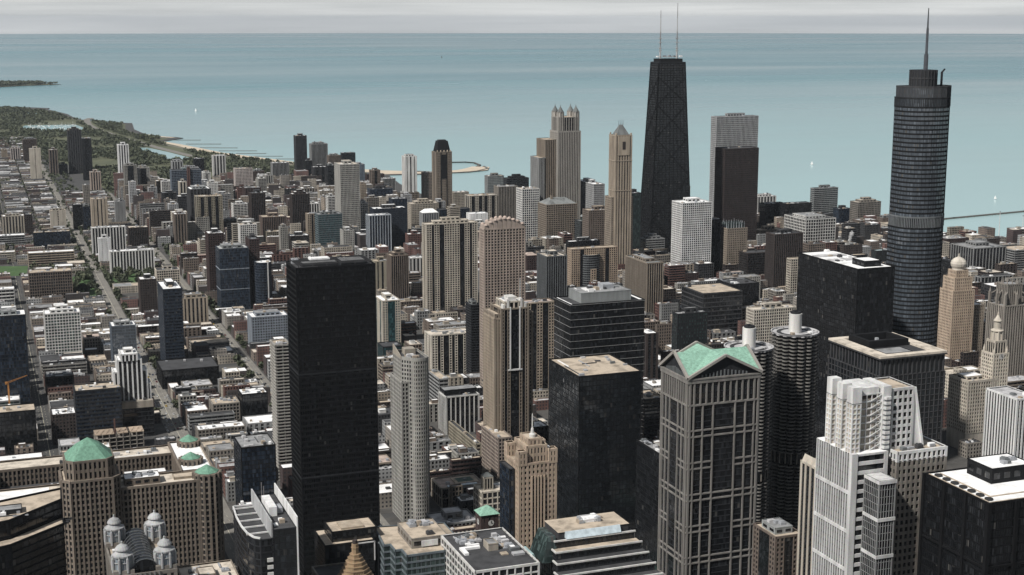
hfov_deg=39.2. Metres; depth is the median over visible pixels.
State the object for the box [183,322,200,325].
city building
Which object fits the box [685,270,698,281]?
city building
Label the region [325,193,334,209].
apartment tower
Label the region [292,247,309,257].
city building
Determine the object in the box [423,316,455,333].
city building
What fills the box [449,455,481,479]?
city building
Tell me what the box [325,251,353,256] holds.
city building
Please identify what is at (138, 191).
apartment tower
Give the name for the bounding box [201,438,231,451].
city building
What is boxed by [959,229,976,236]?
city building
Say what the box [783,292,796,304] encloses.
city building
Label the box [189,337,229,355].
city building
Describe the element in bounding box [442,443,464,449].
city building
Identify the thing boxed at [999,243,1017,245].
city building
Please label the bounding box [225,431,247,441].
city building
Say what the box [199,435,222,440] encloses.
city building
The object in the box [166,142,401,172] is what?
beach
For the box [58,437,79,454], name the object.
city building
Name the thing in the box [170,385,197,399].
city building
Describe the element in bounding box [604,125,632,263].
pyramid roofed tower
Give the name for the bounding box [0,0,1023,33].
sky
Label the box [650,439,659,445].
city building
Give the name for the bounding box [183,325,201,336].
city building
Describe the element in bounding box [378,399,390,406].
city building
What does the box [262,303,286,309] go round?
city building
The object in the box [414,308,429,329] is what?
city building
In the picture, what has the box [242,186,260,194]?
city building
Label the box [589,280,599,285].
city building
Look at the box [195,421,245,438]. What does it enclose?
city building
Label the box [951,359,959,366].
city building
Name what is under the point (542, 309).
apartment tower
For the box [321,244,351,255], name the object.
city building
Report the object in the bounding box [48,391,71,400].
city building
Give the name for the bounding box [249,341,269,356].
city building
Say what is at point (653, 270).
window
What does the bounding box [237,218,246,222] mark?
city building
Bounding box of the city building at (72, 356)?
[60,354,84,358]
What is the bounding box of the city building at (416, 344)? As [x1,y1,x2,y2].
[404,340,421,351]
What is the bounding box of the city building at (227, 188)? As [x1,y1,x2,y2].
[218,184,233,198]
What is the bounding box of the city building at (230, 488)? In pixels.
[225,476,235,501]
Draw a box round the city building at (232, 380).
[219,377,244,396]
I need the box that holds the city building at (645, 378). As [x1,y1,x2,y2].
[643,377,657,380]
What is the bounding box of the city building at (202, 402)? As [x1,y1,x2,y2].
[180,401,204,416]
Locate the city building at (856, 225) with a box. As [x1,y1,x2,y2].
[841,222,869,237]
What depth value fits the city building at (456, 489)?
1212.78 m
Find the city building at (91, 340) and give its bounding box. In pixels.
[82,333,100,353]
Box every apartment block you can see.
[1,148,7,156]
[2,212,24,233]
[24,213,32,234]
[91,225,125,253]
[109,248,154,273]
[154,264,179,296]
[181,165,198,168]
[223,217,236,231]
[253,168,263,180]
[264,230,278,241]
[304,158,312,175]
[310,200,319,211]
[311,164,325,182]
[318,189,333,197]
[327,153,340,164]
[340,152,355,161]
[365,173,383,180]
[381,177,395,189]
[409,255,421,275]
[421,171,431,199]
[452,191,468,206]
[481,424,511,478]
[503,174,528,186]
[640,233,664,249]
[759,201,780,227]
[780,201,811,216]
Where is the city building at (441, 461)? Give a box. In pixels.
[430,453,449,469]
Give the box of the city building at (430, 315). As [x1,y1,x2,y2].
[428,313,434,317]
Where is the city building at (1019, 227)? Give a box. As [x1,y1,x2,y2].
[1006,226,1023,234]
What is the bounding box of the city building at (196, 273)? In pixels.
[190,271,201,286]
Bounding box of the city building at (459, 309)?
[450,305,465,317]
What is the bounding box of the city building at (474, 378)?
[465,372,479,384]
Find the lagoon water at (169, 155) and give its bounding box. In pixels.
[141,148,186,159]
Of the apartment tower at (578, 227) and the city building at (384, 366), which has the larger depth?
the apartment tower at (578, 227)
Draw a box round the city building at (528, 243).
[525,241,532,249]
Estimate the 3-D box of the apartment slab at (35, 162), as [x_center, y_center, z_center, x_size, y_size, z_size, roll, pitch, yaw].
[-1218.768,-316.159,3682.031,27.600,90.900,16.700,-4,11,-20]
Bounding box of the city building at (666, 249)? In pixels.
[653,248,667,252]
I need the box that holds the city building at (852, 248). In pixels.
[840,242,862,253]
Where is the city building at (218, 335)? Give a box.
[184,334,220,344]
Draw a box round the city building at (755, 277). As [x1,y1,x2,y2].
[723,274,760,297]
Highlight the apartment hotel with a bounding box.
[407,198,438,228]
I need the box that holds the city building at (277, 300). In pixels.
[268,297,286,303]
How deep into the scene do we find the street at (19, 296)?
1651.20 m
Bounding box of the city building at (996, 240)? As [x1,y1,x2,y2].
[986,237,999,244]
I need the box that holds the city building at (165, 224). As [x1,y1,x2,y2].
[161,221,172,228]
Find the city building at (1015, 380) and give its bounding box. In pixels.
[1007,375,1023,386]
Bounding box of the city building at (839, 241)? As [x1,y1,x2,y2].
[832,239,848,250]
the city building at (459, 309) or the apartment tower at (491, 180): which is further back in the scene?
the apartment tower at (491, 180)
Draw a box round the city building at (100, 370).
[94,366,113,382]
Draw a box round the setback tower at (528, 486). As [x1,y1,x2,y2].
[500,413,557,560]
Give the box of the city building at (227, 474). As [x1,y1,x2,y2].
[222,470,234,497]
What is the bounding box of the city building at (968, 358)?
[960,350,978,366]
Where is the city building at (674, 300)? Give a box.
[663,299,679,310]
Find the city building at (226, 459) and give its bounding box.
[215,456,233,467]
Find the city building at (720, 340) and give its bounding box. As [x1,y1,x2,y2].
[712,339,726,341]
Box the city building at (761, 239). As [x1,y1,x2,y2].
[756,234,765,244]
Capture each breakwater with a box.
[417,166,488,174]
[452,161,480,166]
[944,210,1023,219]
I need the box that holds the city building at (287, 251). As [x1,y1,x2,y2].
[281,249,292,257]
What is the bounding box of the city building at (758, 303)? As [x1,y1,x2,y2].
[753,301,762,305]
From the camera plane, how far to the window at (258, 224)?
2569.02 m
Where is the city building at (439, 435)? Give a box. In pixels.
[433,432,445,438]
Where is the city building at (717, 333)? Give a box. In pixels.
[711,329,735,338]
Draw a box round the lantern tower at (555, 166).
[530,103,580,218]
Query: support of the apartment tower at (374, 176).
on the ground at (76, 180)
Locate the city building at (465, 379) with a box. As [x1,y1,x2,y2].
[447,373,468,383]
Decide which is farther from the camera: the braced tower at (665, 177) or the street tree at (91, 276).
the braced tower at (665, 177)
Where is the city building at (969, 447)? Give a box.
[958,438,982,458]
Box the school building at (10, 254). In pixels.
[0,250,15,261]
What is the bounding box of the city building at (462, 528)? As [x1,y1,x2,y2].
[449,524,474,531]
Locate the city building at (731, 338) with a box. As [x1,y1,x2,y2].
[720,336,734,340]
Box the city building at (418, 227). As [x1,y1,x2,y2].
[411,225,421,232]
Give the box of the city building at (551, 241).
[547,237,558,248]
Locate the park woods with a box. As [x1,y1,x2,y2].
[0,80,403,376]
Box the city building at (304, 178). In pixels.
[301,175,321,180]
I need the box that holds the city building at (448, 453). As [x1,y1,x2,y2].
[435,450,451,457]
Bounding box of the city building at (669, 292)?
[663,285,675,299]
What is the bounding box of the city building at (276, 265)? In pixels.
[271,261,285,269]
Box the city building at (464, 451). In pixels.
[452,446,478,457]
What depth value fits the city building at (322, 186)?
3231.78 m
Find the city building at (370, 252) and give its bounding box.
[357,247,378,258]
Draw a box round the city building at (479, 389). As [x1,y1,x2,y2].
[463,384,482,394]
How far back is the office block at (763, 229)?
2601.82 m
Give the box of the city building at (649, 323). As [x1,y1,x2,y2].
[644,318,659,330]
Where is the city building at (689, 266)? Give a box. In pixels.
[664,261,693,275]
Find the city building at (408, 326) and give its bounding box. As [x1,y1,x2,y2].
[401,320,416,338]
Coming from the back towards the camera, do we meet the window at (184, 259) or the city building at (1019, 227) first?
the city building at (1019, 227)
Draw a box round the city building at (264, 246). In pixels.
[260,242,275,253]
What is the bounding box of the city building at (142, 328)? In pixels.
[136,323,158,336]
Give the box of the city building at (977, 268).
[965,266,985,270]
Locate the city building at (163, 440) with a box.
[154,435,175,445]
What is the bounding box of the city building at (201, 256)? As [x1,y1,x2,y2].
[177,253,205,267]
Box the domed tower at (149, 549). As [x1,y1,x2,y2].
[103,510,177,574]
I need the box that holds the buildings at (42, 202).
[0,136,1023,574]
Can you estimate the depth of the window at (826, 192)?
2891.24 m
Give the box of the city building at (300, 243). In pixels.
[292,240,308,249]
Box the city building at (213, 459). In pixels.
[209,456,225,464]
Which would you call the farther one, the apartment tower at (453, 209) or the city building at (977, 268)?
the apartment tower at (453, 209)
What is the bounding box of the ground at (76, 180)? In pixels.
[0,84,953,518]
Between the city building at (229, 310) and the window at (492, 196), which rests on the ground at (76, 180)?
the city building at (229, 310)
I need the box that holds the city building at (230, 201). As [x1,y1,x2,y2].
[228,198,242,207]
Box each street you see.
[0,188,56,456]
[41,161,234,563]
[107,193,389,525]
[274,289,493,481]
[416,330,542,417]
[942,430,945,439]
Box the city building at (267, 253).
[260,251,274,254]
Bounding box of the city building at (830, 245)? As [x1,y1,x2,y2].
[820,239,836,250]
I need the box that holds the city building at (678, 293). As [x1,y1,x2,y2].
[676,288,681,304]
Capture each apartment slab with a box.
[10,146,20,161]
[29,146,41,178]
[49,207,66,227]
[90,197,108,225]
[97,234,110,264]
[114,198,125,221]
[171,158,182,168]
[248,189,265,221]
[326,162,334,184]
[360,181,365,197]
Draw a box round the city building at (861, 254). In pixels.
[851,253,867,256]
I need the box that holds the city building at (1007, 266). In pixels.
[995,261,1016,273]
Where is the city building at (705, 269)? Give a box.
[693,261,713,277]
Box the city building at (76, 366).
[42,361,86,378]
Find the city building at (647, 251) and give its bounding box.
[632,248,655,255]
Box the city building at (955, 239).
[943,235,968,242]
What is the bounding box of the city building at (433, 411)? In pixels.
[429,398,438,422]
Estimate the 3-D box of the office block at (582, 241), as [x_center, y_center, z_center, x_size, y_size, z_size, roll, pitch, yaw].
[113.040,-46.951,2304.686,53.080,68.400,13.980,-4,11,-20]
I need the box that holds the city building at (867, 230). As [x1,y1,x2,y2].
[860,223,879,239]
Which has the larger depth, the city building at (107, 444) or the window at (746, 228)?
the window at (746, 228)
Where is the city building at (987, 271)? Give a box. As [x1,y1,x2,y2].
[978,269,1003,274]
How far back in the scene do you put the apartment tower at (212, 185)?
3026.28 m
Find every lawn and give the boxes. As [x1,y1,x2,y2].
[0,84,55,86]
[0,109,292,192]
[72,276,95,295]
[113,273,136,282]
[122,293,138,297]
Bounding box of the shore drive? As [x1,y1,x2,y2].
[83,118,256,163]
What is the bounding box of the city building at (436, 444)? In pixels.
[429,437,450,449]
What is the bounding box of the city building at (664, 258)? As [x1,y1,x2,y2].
[650,254,670,262]
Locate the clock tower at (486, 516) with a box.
[474,505,499,530]
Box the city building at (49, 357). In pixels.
[39,353,82,368]
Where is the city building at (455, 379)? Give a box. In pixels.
[445,373,462,385]
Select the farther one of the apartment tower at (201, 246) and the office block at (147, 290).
the apartment tower at (201, 246)
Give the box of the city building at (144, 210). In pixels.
[142,207,160,224]
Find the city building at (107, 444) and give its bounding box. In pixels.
[101,442,110,447]
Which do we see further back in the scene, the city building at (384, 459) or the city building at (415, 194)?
the city building at (415, 194)
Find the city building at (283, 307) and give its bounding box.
[263,305,286,312]
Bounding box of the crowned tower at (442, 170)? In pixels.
[432,139,451,207]
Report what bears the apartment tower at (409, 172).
on the ground at (76, 180)
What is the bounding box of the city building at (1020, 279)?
[1005,276,1023,282]
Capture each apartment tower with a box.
[0,307,30,403]
[22,137,36,160]
[43,303,82,354]
[48,147,58,174]
[67,126,82,173]
[81,137,92,180]
[82,184,89,204]
[89,169,101,189]
[111,346,154,436]
[117,142,128,172]
[123,162,137,184]
[128,180,136,211]
[136,189,142,194]
[137,164,149,184]
[148,185,157,200]
[155,178,163,192]
[157,278,184,359]
[160,179,169,191]
[161,190,176,201]
[167,201,177,209]
[170,209,186,220]
[172,210,187,243]
[176,193,187,213]
[178,179,186,194]
[182,291,208,322]
[186,184,210,220]
[193,157,203,171]
[194,194,223,231]
[198,236,205,253]
[201,179,207,185]
[202,170,210,180]
[205,227,223,290]
[206,180,217,193]
[212,154,225,175]
[213,191,230,209]
[231,201,247,217]
[233,167,252,185]
[236,185,243,198]
[238,221,256,243]
[245,233,259,304]
[253,259,272,303]
[256,175,266,190]
[264,172,273,182]
[269,338,291,480]
[270,161,288,175]
[279,223,288,249]
[289,189,309,230]
[293,133,306,169]
[299,185,314,191]
[305,212,315,243]
[309,141,327,165]
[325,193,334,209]
[334,159,360,231]
[340,226,354,250]
[356,162,364,180]
[360,199,367,228]
[364,195,378,213]
[369,168,379,187]
[371,256,386,288]
[376,292,400,341]
[386,248,408,297]
[390,344,429,521]
[400,192,411,201]
[402,153,416,191]
[405,230,421,246]
[419,208,438,225]
[422,216,477,311]
[424,327,465,374]
[433,198,444,207]
[447,204,459,216]
[465,193,496,219]
[465,298,479,372]
[466,211,487,220]
[474,219,484,229]
[479,216,525,379]
[483,294,532,440]
[484,173,503,192]
[494,184,517,218]
[516,186,539,240]
[524,298,553,389]
[538,195,576,237]
[567,245,617,286]
[575,215,581,239]
[580,177,604,218]
[582,205,604,244]
[632,189,640,248]
[671,197,711,262]
[709,113,758,216]
[757,193,775,212]
[849,197,880,220]
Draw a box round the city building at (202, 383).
[181,379,212,387]
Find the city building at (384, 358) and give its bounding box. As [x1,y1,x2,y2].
[377,355,392,377]
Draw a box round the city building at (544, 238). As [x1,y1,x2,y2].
[540,235,562,248]
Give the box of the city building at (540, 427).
[533,420,547,440]
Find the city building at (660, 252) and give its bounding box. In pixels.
[655,250,666,254]
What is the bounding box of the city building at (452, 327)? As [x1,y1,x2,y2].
[439,326,465,328]
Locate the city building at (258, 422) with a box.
[242,414,272,433]
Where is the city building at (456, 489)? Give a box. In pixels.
[449,483,462,506]
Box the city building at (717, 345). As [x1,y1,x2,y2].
[705,341,728,348]
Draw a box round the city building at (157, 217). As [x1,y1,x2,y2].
[149,209,174,236]
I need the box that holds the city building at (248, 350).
[246,344,249,355]
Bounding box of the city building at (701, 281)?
[691,278,722,284]
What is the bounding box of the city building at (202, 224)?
[196,216,209,236]
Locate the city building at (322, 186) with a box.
[317,184,334,191]
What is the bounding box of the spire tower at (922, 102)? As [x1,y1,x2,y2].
[886,8,951,346]
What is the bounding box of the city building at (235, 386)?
[223,383,249,396]
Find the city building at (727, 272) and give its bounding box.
[719,270,743,277]
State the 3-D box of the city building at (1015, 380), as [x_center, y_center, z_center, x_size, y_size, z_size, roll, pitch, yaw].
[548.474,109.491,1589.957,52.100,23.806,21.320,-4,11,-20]
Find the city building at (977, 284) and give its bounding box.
[972,281,981,288]
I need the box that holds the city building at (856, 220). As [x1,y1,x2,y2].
[852,218,877,222]
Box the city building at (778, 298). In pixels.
[773,295,782,300]
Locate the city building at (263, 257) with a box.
[260,254,272,260]
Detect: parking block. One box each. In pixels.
[377,341,401,355]
[429,369,448,400]
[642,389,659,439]
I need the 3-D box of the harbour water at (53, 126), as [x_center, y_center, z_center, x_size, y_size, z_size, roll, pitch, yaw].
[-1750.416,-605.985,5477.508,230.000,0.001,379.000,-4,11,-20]
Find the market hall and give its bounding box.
[0,434,224,574]
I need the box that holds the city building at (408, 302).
[401,298,422,309]
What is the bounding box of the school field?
[0,266,27,275]
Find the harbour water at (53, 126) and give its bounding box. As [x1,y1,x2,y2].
[23,125,82,129]
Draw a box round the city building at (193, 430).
[192,422,218,436]
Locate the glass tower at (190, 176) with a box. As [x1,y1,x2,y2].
[170,166,201,194]
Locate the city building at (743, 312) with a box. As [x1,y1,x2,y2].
[742,305,754,319]
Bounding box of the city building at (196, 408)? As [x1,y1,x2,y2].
[184,404,208,427]
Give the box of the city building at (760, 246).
[751,245,764,249]
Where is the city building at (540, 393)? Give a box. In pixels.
[533,388,548,398]
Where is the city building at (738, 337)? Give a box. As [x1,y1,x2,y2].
[734,334,741,340]
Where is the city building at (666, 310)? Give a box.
[659,302,677,319]
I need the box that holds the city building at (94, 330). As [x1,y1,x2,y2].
[81,328,109,332]
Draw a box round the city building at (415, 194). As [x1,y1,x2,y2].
[396,191,418,198]
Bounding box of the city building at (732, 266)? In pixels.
[722,263,738,270]
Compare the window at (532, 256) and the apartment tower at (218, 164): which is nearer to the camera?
the window at (532, 256)
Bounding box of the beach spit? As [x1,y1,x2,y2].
[384,166,488,173]
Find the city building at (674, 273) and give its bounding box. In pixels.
[664,262,684,287]
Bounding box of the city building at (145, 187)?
[124,184,147,206]
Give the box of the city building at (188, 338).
[186,334,216,348]
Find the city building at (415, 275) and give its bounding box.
[409,270,420,281]
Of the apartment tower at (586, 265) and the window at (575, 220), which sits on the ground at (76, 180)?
the apartment tower at (586, 265)
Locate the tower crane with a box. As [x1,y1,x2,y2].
[5,375,26,403]
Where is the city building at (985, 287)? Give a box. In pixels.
[981,282,1023,299]
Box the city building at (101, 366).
[93,364,114,381]
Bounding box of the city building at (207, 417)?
[187,410,234,431]
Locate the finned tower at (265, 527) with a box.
[232,482,298,574]
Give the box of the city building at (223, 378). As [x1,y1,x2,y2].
[218,376,240,393]
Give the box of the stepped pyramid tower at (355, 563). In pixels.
[337,539,373,574]
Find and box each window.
[0,236,24,245]
[0,252,14,261]
[0,290,13,300]
[3,216,23,232]
[11,148,19,159]
[23,139,35,160]
[25,215,32,234]
[28,252,73,266]
[29,272,71,297]
[34,232,69,248]
[50,150,57,174]
[59,165,67,174]
[68,130,82,173]
[73,205,82,228]
[82,139,91,179]
[83,207,90,228]
[84,186,89,204]
[91,172,99,189]
[93,199,105,225]
[93,227,124,252]
[111,250,153,272]
[119,145,127,171]
[122,355,135,360]
[124,166,136,184]
[129,228,147,244]
[130,182,135,201]
[138,168,148,184]
[140,204,164,222]
[141,280,156,312]
[150,211,170,236]
[157,270,179,284]
[162,182,169,191]
[163,193,175,201]
[171,170,200,194]
[176,214,185,243]
[178,197,187,213]
[180,254,196,274]
[184,259,198,272]
[184,298,206,322]
[191,189,209,220]
[193,159,203,170]
[195,196,222,230]
[197,218,208,230]
[198,241,205,253]
[209,234,222,289]
[214,156,224,175]
[215,247,249,308]
[220,185,232,197]
[222,194,229,209]
[227,225,231,240]
[232,204,246,216]
[232,223,259,241]
[236,169,252,185]
[241,225,256,242]
[250,240,258,304]
[252,194,264,221]
[253,262,271,303]
[259,179,266,190]
[260,245,275,252]
[263,217,285,241]
[273,163,288,175]
[274,255,288,260]
[281,228,287,249]
[288,236,308,249]
[292,242,308,249]
[293,194,308,230]
[295,248,307,257]
[296,136,306,169]
[304,161,312,175]
[306,214,314,242]
[310,204,318,211]
[312,144,326,165]
[312,167,325,182]
[315,214,341,245]
[323,247,350,251]
[326,165,334,184]
[326,197,334,209]
[341,153,354,161]
[341,165,359,231]
[341,231,353,247]
[358,250,376,258]
[360,204,367,227]
[365,198,378,213]
[366,215,390,249]
[367,189,392,196]
[369,170,379,182]
[374,208,404,250]
[377,262,386,288]
[385,179,394,189]
[389,199,406,206]
[392,256,407,297]
[407,157,414,191]
[407,204,437,224]
[409,235,421,245]
[410,258,421,275]
[421,173,431,199]
[423,213,437,221]
[423,223,476,311]
[432,152,451,204]
[437,209,468,218]
[447,207,459,216]
[455,193,466,204]
[465,195,495,218]
[485,479,491,488]
[488,176,503,191]
[497,187,515,218]
[498,300,519,307]
[504,178,528,186]
[517,188,538,240]
[526,247,543,252]
[528,256,536,269]
[529,240,541,245]
[538,203,576,237]
[538,254,565,299]
[541,158,544,200]
[546,140,555,196]
[558,233,571,248]
[559,132,579,217]
[563,118,577,130]
[566,241,598,254]
[568,247,616,286]
[575,220,581,236]
[580,183,603,218]
[583,210,604,243]
[583,255,598,285]
[605,197,631,244]
[609,136,630,263]
[632,194,640,248]
[640,239,663,249]
[641,64,688,251]
[643,263,661,313]
[671,202,710,261]
[681,287,741,334]
[709,116,757,216]
[711,220,720,270]
[714,148,757,239]
[717,280,758,305]
[720,228,746,263]
[739,252,764,274]
[758,196,774,210]
[759,203,779,227]
[765,234,801,286]
[780,203,811,216]
[784,215,834,242]
[786,259,797,292]
[803,244,824,251]
[810,188,837,213]
[826,243,835,248]
[833,208,849,222]
[841,245,861,253]
[842,228,856,241]
[850,202,880,216]
[863,225,877,239]
[873,251,885,261]
[940,260,951,286]
[947,227,963,235]
[951,244,1004,268]
[976,276,1011,282]
[987,341,1004,352]
[996,264,1015,272]
[999,284,1020,302]
[1006,249,1023,269]
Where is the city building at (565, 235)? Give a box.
[558,231,571,248]
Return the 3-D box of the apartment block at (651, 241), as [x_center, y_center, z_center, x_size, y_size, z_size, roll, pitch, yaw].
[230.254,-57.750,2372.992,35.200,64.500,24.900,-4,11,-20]
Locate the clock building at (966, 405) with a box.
[946,306,1009,448]
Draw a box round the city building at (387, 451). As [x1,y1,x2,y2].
[379,448,390,457]
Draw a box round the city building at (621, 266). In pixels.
[618,264,624,269]
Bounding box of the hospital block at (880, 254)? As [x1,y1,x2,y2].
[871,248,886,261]
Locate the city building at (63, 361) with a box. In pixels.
[41,358,85,376]
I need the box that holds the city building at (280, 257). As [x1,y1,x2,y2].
[272,254,290,260]
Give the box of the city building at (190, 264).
[183,257,199,273]
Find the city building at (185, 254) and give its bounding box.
[179,251,197,274]
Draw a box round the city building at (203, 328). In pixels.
[201,325,216,334]
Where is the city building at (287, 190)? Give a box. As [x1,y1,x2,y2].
[284,188,296,193]
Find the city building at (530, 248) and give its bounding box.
[526,246,544,252]
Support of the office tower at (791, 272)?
on the ground at (76, 180)
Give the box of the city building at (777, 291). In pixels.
[768,287,786,298]
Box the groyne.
[236,153,265,153]
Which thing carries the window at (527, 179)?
in the apartment block at (519, 180)
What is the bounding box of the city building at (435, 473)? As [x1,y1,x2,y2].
[430,468,450,491]
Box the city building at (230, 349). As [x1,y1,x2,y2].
[209,345,233,353]
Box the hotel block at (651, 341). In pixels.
[643,328,658,377]
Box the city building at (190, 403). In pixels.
[182,400,200,420]
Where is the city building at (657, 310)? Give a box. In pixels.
[655,302,670,319]
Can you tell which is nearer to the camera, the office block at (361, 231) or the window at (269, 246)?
the window at (269, 246)
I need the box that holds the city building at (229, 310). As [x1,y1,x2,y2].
[222,308,241,325]
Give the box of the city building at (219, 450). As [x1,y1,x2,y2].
[205,442,233,457]
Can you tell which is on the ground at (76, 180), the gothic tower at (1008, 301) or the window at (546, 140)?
the gothic tower at (1008, 301)
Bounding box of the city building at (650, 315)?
[644,311,654,318]
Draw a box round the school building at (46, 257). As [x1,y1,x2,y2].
[27,249,74,266]
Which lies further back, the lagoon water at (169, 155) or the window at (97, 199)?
the lagoon water at (169, 155)
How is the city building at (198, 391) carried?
on the ground at (76, 180)
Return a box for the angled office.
[0,487,71,574]
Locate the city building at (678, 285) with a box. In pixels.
[675,281,690,288]
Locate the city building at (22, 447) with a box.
[14,442,33,453]
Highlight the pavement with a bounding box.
[0,163,967,559]
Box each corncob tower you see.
[724,324,773,522]
[767,310,818,529]
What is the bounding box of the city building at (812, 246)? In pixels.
[803,241,825,251]
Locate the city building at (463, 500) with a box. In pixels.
[455,493,472,513]
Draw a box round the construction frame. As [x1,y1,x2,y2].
[93,419,144,448]
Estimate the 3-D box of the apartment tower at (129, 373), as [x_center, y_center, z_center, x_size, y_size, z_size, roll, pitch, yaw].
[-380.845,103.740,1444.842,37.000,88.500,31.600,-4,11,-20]
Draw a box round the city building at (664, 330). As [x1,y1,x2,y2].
[655,323,671,352]
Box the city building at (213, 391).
[173,388,215,397]
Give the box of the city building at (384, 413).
[378,407,390,433]
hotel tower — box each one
[720,219,747,270]
[796,454,815,574]
[810,184,837,213]
[937,254,984,359]
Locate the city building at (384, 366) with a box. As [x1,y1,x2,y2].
[378,360,392,380]
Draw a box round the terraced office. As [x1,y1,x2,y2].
[524,512,662,574]
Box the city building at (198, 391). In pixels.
[173,390,203,396]
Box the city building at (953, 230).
[947,226,963,235]
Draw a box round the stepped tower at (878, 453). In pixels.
[811,376,947,574]
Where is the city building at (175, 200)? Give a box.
[165,199,176,209]
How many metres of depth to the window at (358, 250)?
2416.31 m
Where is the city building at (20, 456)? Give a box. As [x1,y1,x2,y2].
[0,451,42,460]
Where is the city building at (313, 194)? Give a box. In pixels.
[308,191,317,196]
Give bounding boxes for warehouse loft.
[28,267,72,297]
[44,369,73,395]
[50,406,76,444]
[259,212,286,241]
[426,506,474,526]
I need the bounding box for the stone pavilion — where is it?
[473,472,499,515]
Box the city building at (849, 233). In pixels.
[841,226,856,242]
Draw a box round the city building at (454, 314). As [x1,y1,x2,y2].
[435,311,457,320]
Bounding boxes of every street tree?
[73,281,78,287]
[74,276,81,282]
[78,283,87,290]
[80,273,88,280]
[88,272,94,278]
[105,274,112,281]
[113,287,120,294]
[142,342,151,350]
[149,355,157,362]
[163,243,169,250]
[173,399,178,410]
[232,354,241,361]
[235,333,243,341]
[241,341,247,350]
[245,369,254,377]
[258,361,263,369]
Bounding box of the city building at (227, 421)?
[218,420,237,422]
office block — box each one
[0,233,24,246]
[0,286,14,300]
[0,395,19,405]
[33,229,70,248]
[59,162,67,174]
[72,203,82,228]
[82,203,90,229]
[109,318,136,360]
[127,225,148,246]
[138,273,157,312]
[156,356,218,388]
[177,559,238,574]
[209,395,240,420]
[222,367,239,377]
[238,387,267,420]
[288,231,309,249]
[311,516,379,574]
[354,229,365,245]
[377,518,453,574]
[437,207,469,218]
[438,384,479,434]
[441,527,539,574]
[448,420,480,455]
[525,252,536,270]
[537,249,566,299]
[566,236,599,254]
[625,253,663,313]
[635,438,658,566]
[672,306,707,349]
[681,283,742,334]
[711,217,720,270]
[717,277,758,305]
[739,249,764,274]
[752,517,797,574]
[756,225,778,233]
[833,205,849,222]
[877,214,887,222]
[940,257,951,286]
[944,365,979,396]
[950,240,1006,268]
[974,273,1012,282]
[982,319,985,349]
[1006,245,1023,269]
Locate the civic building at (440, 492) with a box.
[431,473,480,507]
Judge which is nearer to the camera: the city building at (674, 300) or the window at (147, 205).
the city building at (674, 300)
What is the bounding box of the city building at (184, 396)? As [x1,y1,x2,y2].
[178,391,196,412]
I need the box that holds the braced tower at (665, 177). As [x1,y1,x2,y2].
[641,7,689,252]
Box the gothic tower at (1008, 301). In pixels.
[985,276,1023,375]
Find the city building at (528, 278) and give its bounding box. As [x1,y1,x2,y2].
[525,275,536,281]
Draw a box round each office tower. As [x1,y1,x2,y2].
[0,403,37,454]
[73,381,122,440]
[215,242,250,308]
[233,433,276,504]
[286,254,379,574]
[315,210,342,245]
[366,213,391,250]
[367,185,392,196]
[370,204,406,250]
[389,196,407,232]
[548,353,641,532]
[554,282,644,438]
[713,146,758,239]
[746,301,795,343]
[764,228,802,287]
[784,212,835,242]
[786,257,797,292]
[796,249,894,457]
[827,331,947,442]
[917,453,1023,574]
[982,386,1023,458]
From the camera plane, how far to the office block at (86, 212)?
2824.88 m
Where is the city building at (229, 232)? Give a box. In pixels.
[227,223,231,241]
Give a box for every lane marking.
[2,211,52,455]
[48,181,233,540]
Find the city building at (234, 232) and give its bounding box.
[231,222,259,242]
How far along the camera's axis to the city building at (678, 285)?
2130.92 m
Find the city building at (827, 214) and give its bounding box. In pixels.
[817,212,832,216]
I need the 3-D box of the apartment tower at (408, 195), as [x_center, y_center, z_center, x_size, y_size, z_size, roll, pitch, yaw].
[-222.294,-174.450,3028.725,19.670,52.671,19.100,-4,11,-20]
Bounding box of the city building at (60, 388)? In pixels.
[47,385,72,396]
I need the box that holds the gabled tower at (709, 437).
[657,341,763,574]
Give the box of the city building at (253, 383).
[221,382,258,396]
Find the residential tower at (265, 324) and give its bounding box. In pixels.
[247,309,287,343]
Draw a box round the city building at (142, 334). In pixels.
[140,332,158,342]
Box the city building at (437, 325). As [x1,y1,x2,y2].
[433,320,465,329]
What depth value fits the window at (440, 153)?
2895.48 m
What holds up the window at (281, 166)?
in the apartment tower at (279, 168)
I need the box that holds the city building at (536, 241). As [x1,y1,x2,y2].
[528,237,542,245]
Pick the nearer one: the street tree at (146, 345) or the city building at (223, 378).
the city building at (223, 378)
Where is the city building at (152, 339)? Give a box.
[144,335,159,350]
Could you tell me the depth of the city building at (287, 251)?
2436.10 m
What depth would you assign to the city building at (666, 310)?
1901.56 m
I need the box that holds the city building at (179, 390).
[174,385,191,397]
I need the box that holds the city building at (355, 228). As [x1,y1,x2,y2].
[347,225,358,231]
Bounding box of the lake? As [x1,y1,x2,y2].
[0,33,1023,236]
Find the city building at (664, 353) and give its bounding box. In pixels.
[660,349,679,378]
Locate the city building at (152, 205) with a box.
[139,202,164,224]
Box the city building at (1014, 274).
[1004,271,1017,276]
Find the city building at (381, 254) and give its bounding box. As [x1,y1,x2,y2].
[376,252,389,257]
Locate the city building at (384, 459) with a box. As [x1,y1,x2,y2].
[379,454,390,466]

